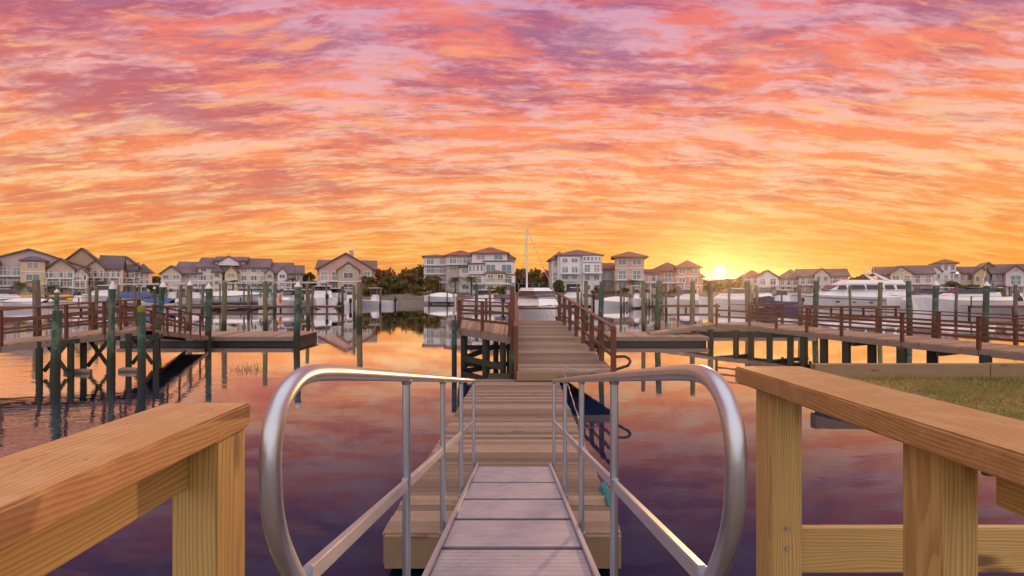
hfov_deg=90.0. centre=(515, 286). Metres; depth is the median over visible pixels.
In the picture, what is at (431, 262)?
window
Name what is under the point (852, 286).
window
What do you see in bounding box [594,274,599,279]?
window
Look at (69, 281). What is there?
window
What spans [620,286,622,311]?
mooring pile
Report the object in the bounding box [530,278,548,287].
tree
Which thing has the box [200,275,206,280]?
window
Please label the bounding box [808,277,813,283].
window
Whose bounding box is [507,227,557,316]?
sailboat
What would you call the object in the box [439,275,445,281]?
window
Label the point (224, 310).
mooring pile
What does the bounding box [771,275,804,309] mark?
motorboat
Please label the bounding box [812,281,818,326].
mooring pile
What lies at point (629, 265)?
house
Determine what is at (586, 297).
mooring pile
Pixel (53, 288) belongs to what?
palm tree
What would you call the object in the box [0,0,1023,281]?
sky
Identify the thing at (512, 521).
gangway
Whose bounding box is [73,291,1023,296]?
ground
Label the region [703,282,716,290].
tree
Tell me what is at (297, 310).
mooring pile
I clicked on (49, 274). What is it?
window
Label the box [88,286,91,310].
mooring pile
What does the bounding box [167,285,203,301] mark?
motorboat
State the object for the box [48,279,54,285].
window
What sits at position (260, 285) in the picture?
palm tree
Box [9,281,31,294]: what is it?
palm tree
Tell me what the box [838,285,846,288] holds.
window
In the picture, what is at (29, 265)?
window
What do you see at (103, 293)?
motorboat
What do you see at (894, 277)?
window
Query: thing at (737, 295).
motorboat
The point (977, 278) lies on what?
window
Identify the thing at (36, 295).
mooring pile
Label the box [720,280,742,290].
tree
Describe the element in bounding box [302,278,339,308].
motorboat
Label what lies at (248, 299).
mooring pile
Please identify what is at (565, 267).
window
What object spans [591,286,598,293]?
bush
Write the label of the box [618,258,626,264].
window
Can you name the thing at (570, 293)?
motorboat
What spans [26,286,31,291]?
window
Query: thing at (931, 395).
lawn ground
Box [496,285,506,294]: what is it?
bush
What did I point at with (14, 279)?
window
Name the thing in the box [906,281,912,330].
mooring pile
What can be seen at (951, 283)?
bush
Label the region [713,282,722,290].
tree
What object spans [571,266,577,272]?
window
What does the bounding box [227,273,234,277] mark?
window
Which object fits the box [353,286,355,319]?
mooring pile
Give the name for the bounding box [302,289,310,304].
motorboat
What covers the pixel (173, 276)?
window
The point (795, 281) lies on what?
window
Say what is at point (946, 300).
motorboat
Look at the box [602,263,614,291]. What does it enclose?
house
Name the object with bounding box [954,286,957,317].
mooring pile
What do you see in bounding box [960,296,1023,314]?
marina walkway
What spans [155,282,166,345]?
mooring pile
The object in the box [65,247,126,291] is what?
apartment building
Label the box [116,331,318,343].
floating dock
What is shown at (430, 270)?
window
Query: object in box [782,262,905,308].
motor yacht
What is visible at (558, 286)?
tree
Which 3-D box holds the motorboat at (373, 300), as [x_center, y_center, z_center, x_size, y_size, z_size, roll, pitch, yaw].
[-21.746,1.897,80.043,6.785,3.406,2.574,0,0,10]
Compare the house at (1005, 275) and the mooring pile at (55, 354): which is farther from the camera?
the house at (1005, 275)
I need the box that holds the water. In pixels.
[0,304,1023,575]
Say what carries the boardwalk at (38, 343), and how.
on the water
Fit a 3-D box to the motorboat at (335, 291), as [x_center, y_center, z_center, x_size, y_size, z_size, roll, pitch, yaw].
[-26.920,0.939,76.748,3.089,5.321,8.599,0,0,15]
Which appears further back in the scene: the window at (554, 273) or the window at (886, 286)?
the window at (554, 273)
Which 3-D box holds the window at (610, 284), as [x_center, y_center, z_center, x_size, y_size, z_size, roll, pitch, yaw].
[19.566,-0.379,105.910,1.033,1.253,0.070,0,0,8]
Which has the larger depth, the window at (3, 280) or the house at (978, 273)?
the house at (978, 273)
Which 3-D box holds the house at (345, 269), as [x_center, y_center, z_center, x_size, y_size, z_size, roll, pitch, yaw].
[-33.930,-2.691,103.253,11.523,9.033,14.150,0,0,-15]
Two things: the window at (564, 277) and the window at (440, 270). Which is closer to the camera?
the window at (564, 277)
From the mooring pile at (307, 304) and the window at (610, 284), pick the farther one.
the window at (610, 284)
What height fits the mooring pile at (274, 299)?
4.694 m
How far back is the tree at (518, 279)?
111.14 m
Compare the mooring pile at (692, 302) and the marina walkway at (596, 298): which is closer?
the mooring pile at (692, 302)
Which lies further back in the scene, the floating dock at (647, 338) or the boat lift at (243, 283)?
the boat lift at (243, 283)
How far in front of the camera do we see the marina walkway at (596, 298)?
84.08 m
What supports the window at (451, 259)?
in the house at (456, 262)
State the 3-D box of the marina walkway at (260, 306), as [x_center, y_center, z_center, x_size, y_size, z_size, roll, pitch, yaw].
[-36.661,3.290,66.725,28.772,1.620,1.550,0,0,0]
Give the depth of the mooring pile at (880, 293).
39.88 m
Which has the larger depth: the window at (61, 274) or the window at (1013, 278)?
the window at (1013, 278)
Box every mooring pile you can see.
[32,280,41,330]
[49,310,62,380]
[54,289,59,309]
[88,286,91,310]
[94,286,98,321]
[106,281,116,374]
[133,286,136,312]
[137,306,145,383]
[153,286,156,310]
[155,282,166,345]
[178,285,181,316]
[186,281,192,330]
[201,286,204,313]
[205,283,211,345]
[221,282,226,330]
[247,286,249,313]
[263,282,267,330]
[273,286,275,312]
[293,282,301,344]
[305,283,309,322]
[310,286,313,311]
[341,286,343,311]
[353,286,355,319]
[356,282,362,324]
[379,287,381,307]
[475,284,477,309]
[488,286,490,310]
[576,286,579,312]
[584,281,587,323]
[597,282,603,341]
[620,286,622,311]
[641,281,645,331]
[654,281,661,330]
[664,285,667,314]
[677,286,679,312]
[689,281,694,332]
[707,282,713,322]
[728,286,730,312]
[745,282,750,321]
[756,286,757,310]
[798,285,801,325]
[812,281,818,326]
[848,286,851,313]
[877,282,882,323]
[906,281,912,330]
[931,281,939,335]
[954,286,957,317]
[982,282,990,331]
[1013,285,1017,313]
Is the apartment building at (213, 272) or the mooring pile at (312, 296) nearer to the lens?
the mooring pile at (312, 296)
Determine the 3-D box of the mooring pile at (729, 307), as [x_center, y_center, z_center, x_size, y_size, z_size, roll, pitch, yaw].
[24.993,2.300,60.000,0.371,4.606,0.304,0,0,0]
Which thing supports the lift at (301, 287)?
in the water
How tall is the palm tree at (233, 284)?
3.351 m
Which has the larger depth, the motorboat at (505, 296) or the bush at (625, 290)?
the bush at (625, 290)
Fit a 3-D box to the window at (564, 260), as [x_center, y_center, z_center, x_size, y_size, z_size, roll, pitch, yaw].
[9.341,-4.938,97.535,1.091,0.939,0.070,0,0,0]
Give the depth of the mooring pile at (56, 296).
39.88 m
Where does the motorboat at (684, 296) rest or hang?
on the water
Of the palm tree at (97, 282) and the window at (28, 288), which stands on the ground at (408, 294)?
the palm tree at (97, 282)
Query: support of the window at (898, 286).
in the motor yacht
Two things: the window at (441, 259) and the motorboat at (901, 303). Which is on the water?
the motorboat at (901, 303)
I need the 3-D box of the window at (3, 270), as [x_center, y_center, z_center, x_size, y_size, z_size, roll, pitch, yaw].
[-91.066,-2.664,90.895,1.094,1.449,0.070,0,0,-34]
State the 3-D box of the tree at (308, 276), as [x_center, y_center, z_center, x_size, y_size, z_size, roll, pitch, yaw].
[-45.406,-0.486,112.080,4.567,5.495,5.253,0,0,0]
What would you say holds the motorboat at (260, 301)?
on the water
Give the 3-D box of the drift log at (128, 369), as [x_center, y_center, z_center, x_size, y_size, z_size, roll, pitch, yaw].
[-14.095,3.040,18.610,0.635,0.190,0.200,0,0,-3]
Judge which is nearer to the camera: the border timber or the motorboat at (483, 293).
the border timber
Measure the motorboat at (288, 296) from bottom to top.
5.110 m
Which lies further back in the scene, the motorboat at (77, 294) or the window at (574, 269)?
the window at (574, 269)
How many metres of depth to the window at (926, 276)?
100.22 m
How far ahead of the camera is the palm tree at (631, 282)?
92.86 m
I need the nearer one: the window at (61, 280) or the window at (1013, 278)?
the window at (61, 280)
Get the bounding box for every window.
[0,267,6,275]
[0,277,6,284]
[12,267,20,275]
[12,277,20,284]
[25,274,39,280]
[26,262,38,268]
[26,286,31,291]
[48,271,53,277]
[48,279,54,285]
[57,279,63,286]
[58,271,63,277]
[67,271,72,277]
[67,279,71,286]
[99,270,103,276]
[172,275,179,278]
[185,274,190,278]
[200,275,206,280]
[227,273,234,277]
[240,276,245,280]
[250,276,256,280]
[321,271,327,280]
[332,271,337,280]
[332,283,337,287]
[343,272,352,278]
[343,284,353,289]
[426,257,433,264]
[426,266,434,272]
[439,257,445,264]
[439,266,445,272]
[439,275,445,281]
[448,266,456,270]
[449,257,456,263]
[461,268,467,272]
[462,284,468,288]
[463,257,470,263]
[473,276,481,282]
[476,254,484,259]
[486,264,495,271]
[487,274,493,279]
[494,254,502,259]
[501,264,511,273]
[505,276,511,282]
[553,272,556,280]
[562,258,567,262]
[562,266,567,272]
[562,275,567,279]
[571,258,577,262]
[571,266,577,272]
[584,264,590,272]
[585,274,589,279]
[593,264,599,272]
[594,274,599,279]
[608,271,612,278]
[608,282,612,287]
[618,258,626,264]
[618,270,625,278]
[618,282,626,287]
[632,258,640,264]
[632,270,640,278]
[634,282,640,287]
[644,274,648,281]
[651,274,655,281]
[664,273,671,281]
[679,269,685,273]
[690,268,697,273]
[759,279,765,284]
[793,279,797,284]
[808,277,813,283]
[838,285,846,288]
[850,285,865,288]
[867,285,883,288]
[885,285,894,288]
[892,275,898,279]
[897,285,905,288]
[904,275,910,280]
[915,275,920,282]
[925,275,930,282]
[975,276,979,281]
[983,276,988,281]
[995,275,1001,279]
[1010,275,1021,284]
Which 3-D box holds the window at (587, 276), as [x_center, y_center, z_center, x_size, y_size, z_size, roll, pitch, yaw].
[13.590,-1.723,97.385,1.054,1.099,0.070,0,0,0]
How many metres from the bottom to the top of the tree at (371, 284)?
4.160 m
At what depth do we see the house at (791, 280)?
112.37 m
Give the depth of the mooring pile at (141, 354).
16.32 m
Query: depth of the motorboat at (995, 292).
72.83 m
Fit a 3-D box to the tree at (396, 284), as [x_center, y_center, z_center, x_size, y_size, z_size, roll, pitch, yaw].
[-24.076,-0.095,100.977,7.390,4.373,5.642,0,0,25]
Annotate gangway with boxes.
[119,304,209,340]
[258,364,747,575]
[647,322,715,334]
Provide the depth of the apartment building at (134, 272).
110.44 m
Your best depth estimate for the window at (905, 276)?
101.20 m
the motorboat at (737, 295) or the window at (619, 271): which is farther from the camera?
the window at (619, 271)
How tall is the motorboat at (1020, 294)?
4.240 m
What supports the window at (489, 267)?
in the house at (495, 266)
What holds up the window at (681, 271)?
in the house at (682, 275)
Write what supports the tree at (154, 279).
on the ground at (408, 294)
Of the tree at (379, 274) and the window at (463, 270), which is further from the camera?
the tree at (379, 274)
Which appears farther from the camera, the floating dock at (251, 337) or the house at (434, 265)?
the house at (434, 265)
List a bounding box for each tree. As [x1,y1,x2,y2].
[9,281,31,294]
[41,285,62,294]
[91,280,110,288]
[119,282,133,292]
[146,282,158,293]
[152,276,160,282]
[228,280,239,290]
[255,281,272,290]
[284,277,301,288]
[302,272,315,288]
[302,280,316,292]
[360,275,379,295]
[375,267,398,291]
[376,280,388,294]
[380,275,413,292]
[397,272,417,291]
[401,263,423,281]
[414,275,424,291]
[421,275,445,293]
[444,276,464,293]
[465,276,475,295]
[515,268,525,276]
[515,276,525,291]
[523,267,541,287]
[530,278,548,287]
[540,269,548,287]
[552,279,566,294]
[626,279,637,296]
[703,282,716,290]
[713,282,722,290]
[717,278,731,282]
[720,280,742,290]
[732,275,741,283]
[850,276,867,279]
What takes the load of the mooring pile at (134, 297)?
in the water
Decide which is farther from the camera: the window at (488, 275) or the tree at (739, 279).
the tree at (739, 279)
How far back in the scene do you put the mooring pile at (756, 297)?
61.88 m
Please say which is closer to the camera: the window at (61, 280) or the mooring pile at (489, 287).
the mooring pile at (489, 287)
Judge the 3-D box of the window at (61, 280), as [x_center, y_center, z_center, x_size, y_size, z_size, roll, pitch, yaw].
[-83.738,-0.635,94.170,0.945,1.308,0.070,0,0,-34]
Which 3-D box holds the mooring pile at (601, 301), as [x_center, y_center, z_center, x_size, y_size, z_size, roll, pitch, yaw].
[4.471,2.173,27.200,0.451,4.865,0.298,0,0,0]
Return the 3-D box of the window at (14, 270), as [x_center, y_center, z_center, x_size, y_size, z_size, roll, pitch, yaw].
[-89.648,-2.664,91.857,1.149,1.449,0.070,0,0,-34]
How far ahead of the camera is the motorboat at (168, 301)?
69.29 m
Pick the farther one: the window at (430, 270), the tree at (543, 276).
the tree at (543, 276)
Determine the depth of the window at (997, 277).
98.45 m
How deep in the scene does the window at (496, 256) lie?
99.98 m
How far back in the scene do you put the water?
11.84 m
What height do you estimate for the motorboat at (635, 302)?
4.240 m
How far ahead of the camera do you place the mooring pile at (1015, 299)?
43.90 m
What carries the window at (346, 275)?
in the house at (345, 269)
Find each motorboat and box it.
[0,288,30,300]
[0,297,53,305]
[53,288,107,305]
[80,272,122,301]
[115,291,168,305]
[141,297,178,308]
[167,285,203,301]
[168,285,200,304]
[204,290,269,304]
[237,289,272,297]
[258,285,287,304]
[276,276,305,308]
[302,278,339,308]
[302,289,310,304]
[328,276,352,304]
[344,287,356,307]
[356,292,396,306]
[424,290,456,304]
[464,276,505,308]
[494,293,509,304]
[555,277,594,306]
[595,296,630,307]
[623,285,649,308]
[632,285,661,306]
[664,280,698,307]
[698,278,755,308]
[750,284,782,308]
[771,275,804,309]
[887,276,939,310]
[912,271,1023,313]
[990,274,1019,296]
[995,296,1023,300]
[1008,285,1023,296]
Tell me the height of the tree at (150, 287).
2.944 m
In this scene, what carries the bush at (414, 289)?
on the ground at (408, 294)
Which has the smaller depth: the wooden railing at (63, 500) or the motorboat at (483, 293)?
the wooden railing at (63, 500)
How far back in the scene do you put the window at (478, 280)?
98.38 m
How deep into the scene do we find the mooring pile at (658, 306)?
30.86 m
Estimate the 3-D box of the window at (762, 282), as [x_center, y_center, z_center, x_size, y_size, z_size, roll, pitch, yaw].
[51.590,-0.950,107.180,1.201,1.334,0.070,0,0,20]
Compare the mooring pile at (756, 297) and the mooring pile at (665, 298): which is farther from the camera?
the mooring pile at (756, 297)
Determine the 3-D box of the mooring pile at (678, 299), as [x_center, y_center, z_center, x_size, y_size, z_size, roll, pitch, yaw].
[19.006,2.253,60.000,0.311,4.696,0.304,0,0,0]
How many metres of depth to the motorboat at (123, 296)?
74.92 m
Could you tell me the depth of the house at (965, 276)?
104.55 m
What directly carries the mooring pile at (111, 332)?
in the water
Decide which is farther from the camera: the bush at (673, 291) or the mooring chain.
the bush at (673, 291)
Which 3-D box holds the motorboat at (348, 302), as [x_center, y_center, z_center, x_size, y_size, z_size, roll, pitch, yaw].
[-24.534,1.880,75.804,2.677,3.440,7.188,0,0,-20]
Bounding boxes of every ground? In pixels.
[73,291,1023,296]
[850,378,1023,419]
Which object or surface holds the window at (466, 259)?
in the house at (456, 262)
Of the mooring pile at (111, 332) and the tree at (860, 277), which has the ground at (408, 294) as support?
the tree at (860, 277)
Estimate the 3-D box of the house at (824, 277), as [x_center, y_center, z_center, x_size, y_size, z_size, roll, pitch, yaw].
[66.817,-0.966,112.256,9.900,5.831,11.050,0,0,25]
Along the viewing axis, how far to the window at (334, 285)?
97.53 m
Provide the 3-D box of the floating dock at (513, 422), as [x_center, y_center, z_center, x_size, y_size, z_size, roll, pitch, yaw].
[-0.111,2.974,10.033,2.650,0.853,9.186,0,0,0]
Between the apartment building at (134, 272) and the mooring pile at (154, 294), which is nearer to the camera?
the mooring pile at (154, 294)
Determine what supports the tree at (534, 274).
on the ground at (408, 294)
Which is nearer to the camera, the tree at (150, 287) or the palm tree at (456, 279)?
the palm tree at (456, 279)
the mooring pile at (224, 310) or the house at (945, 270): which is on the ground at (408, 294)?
the house at (945, 270)
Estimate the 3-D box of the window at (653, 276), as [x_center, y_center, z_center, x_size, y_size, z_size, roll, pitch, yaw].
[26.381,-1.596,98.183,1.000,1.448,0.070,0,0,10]
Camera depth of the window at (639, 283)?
97.73 m
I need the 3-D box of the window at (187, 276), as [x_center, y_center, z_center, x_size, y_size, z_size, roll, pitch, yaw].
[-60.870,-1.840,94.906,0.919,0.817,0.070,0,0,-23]
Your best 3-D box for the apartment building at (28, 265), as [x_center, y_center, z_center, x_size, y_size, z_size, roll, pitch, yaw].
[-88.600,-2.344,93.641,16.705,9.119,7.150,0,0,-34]
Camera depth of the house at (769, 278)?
107.12 m
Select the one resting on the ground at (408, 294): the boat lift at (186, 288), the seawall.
the seawall
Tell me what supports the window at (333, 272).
in the house at (345, 269)
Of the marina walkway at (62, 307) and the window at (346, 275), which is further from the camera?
the window at (346, 275)
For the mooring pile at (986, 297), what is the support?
in the water
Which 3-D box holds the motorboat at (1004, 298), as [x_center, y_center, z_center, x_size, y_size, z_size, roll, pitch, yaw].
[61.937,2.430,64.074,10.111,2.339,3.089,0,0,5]
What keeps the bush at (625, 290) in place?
on the ground at (408, 294)
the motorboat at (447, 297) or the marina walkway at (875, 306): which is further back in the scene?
the motorboat at (447, 297)
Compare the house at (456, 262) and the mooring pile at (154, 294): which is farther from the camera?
the house at (456, 262)
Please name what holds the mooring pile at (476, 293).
in the water
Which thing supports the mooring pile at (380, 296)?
in the water
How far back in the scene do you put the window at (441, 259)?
106.09 m
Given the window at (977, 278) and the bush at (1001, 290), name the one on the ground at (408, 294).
the bush at (1001, 290)
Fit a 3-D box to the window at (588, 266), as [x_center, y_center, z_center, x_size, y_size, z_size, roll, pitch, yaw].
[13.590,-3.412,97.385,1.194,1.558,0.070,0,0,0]
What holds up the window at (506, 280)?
in the house at (495, 266)
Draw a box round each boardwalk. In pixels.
[0,297,162,376]
[452,286,631,380]
[708,302,1023,362]
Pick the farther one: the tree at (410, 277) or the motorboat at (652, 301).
the tree at (410, 277)
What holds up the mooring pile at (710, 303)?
in the water
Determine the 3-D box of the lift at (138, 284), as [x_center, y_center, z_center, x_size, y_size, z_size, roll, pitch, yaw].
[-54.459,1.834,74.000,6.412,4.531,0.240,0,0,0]
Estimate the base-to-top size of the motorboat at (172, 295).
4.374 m
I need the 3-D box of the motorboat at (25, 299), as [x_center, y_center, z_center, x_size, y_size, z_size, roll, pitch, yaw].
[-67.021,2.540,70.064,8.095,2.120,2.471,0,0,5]
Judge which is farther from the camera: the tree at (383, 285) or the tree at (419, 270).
the tree at (419, 270)
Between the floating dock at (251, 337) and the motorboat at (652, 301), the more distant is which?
the motorboat at (652, 301)
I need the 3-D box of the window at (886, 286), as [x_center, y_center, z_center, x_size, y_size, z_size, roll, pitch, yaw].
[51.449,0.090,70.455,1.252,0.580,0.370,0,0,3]
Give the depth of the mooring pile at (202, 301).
56.89 m
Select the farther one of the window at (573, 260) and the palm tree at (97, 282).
the window at (573, 260)
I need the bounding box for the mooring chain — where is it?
[561,365,598,420]
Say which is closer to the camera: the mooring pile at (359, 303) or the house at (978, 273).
the mooring pile at (359, 303)
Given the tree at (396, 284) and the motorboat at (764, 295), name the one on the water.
the motorboat at (764, 295)
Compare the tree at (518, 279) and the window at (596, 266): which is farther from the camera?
the tree at (518, 279)
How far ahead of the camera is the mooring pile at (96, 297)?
41.91 m
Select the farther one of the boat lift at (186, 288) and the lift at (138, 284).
the boat lift at (186, 288)
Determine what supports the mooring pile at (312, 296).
in the water
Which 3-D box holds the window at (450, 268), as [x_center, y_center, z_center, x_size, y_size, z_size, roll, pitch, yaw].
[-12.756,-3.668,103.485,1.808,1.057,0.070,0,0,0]
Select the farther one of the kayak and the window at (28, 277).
the window at (28, 277)
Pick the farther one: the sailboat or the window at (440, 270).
the window at (440, 270)
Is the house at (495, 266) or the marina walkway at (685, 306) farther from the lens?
the house at (495, 266)
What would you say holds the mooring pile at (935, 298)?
in the water
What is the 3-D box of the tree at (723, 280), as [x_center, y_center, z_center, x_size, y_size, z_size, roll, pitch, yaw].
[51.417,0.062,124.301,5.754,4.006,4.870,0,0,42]
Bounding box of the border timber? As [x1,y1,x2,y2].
[810,363,1023,377]
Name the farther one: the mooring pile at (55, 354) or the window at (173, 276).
the window at (173, 276)
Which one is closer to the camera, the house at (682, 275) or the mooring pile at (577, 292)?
the mooring pile at (577, 292)
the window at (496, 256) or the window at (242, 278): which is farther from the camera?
the window at (496, 256)
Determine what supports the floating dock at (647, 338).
on the water
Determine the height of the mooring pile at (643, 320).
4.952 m
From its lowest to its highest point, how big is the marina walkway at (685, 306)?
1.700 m
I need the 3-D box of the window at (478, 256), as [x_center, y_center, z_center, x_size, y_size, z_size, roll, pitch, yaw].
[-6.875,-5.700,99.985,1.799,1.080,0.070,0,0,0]
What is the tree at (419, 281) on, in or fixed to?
on the ground at (408, 294)
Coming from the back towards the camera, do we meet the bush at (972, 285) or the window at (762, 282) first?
the window at (762, 282)
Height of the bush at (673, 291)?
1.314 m
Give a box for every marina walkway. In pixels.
[0,298,122,312]
[123,305,346,309]
[583,291,639,302]
[654,305,719,309]
[793,305,899,311]
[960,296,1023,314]
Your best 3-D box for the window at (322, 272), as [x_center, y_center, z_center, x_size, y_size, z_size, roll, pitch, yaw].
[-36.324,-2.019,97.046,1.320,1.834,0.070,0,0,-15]
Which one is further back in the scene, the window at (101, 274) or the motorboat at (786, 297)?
the window at (101, 274)
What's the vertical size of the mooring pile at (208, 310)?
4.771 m
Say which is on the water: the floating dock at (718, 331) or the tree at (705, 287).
the floating dock at (718, 331)
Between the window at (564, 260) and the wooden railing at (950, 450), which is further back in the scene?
the window at (564, 260)
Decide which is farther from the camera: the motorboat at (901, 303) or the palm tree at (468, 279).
the palm tree at (468, 279)
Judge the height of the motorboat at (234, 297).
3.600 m
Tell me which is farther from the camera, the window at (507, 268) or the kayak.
the window at (507, 268)
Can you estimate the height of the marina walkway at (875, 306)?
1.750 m
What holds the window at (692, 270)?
in the house at (682, 275)
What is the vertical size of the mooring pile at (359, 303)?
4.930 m
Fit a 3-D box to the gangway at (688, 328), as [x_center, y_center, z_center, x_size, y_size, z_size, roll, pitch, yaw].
[9.325,2.445,28.997,4.042,0.749,1.234,0,0,-7]
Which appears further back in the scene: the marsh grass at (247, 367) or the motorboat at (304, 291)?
the motorboat at (304, 291)
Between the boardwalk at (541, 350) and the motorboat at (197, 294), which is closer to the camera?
the boardwalk at (541, 350)
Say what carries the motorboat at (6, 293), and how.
on the water
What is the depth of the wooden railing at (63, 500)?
1.18 m
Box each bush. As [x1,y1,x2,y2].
[410,286,423,294]
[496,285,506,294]
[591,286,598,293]
[614,287,629,293]
[662,288,676,293]
[945,281,965,288]
[965,283,979,286]
[995,285,1003,292]
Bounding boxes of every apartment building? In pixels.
[0,248,90,296]
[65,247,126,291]
[124,256,154,291]
[158,255,304,295]
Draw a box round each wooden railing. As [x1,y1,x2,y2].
[0,403,249,575]
[735,366,1023,575]
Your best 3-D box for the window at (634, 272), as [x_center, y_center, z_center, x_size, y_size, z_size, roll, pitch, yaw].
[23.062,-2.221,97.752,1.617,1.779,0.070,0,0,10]
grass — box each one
[230,361,263,370]
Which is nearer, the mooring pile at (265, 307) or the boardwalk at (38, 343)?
the boardwalk at (38, 343)
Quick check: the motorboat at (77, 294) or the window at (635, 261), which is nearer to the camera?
the motorboat at (77, 294)
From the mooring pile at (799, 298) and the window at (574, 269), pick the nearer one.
the mooring pile at (799, 298)
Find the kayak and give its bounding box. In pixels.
[48,294,71,300]
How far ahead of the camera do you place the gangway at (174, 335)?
22.89 m
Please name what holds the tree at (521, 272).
on the ground at (408, 294)
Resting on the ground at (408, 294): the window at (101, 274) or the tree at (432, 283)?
the tree at (432, 283)
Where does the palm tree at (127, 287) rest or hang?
on the ground at (408, 294)
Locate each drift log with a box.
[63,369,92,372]
[118,367,136,371]
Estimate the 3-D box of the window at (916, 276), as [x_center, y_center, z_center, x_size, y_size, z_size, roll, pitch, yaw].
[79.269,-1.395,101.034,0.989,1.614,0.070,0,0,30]
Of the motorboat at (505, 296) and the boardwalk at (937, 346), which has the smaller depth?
the boardwalk at (937, 346)
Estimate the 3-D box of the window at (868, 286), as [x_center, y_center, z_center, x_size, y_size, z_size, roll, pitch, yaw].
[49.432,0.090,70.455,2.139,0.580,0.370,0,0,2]
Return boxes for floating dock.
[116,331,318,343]
[382,379,620,568]
[573,332,708,343]
[686,325,797,333]
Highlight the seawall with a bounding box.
[42,297,750,303]
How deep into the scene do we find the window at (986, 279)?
100.59 m
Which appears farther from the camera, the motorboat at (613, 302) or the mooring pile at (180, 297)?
the motorboat at (613, 302)
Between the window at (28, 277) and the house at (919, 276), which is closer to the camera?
the window at (28, 277)
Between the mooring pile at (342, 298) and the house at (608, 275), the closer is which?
the mooring pile at (342, 298)
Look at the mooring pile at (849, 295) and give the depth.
57.90 m
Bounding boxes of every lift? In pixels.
[116,283,160,305]
[165,283,209,304]
[218,282,269,304]
[274,282,327,308]
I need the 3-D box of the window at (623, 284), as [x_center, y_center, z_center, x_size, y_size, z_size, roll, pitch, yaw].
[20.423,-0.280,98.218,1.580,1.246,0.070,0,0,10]
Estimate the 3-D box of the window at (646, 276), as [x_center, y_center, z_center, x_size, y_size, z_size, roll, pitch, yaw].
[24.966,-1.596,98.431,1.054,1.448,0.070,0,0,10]
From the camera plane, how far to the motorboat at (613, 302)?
75.19 m
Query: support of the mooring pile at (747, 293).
in the water
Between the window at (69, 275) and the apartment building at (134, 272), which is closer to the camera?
the window at (69, 275)
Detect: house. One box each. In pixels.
[314,250,377,294]
[422,254,445,291]
[444,250,471,292]
[467,247,515,294]
[546,250,603,293]
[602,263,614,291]
[611,251,659,293]
[649,260,704,293]
[740,269,780,291]
[778,269,805,291]
[795,268,850,291]
[870,265,936,289]
[928,259,961,291]
[956,266,977,284]
[969,262,995,286]
[987,264,1023,295]
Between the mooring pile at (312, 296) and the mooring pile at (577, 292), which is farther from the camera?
the mooring pile at (312, 296)
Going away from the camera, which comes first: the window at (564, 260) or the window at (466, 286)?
the window at (564, 260)
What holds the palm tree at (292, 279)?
on the ground at (408, 294)
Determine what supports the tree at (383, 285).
on the ground at (408, 294)
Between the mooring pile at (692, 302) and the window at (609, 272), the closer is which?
the mooring pile at (692, 302)
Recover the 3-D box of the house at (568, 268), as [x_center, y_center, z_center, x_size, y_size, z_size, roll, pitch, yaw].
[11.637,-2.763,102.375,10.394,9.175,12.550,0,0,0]
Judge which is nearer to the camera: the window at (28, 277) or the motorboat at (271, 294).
the motorboat at (271, 294)
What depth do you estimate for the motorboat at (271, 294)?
79.65 m
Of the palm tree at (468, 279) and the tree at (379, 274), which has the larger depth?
the tree at (379, 274)
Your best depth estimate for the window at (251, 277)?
99.10 m
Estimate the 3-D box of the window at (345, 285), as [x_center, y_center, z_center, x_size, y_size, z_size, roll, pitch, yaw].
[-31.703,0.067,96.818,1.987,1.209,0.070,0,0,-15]
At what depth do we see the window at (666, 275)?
100.37 m
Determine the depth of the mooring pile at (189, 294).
32.37 m

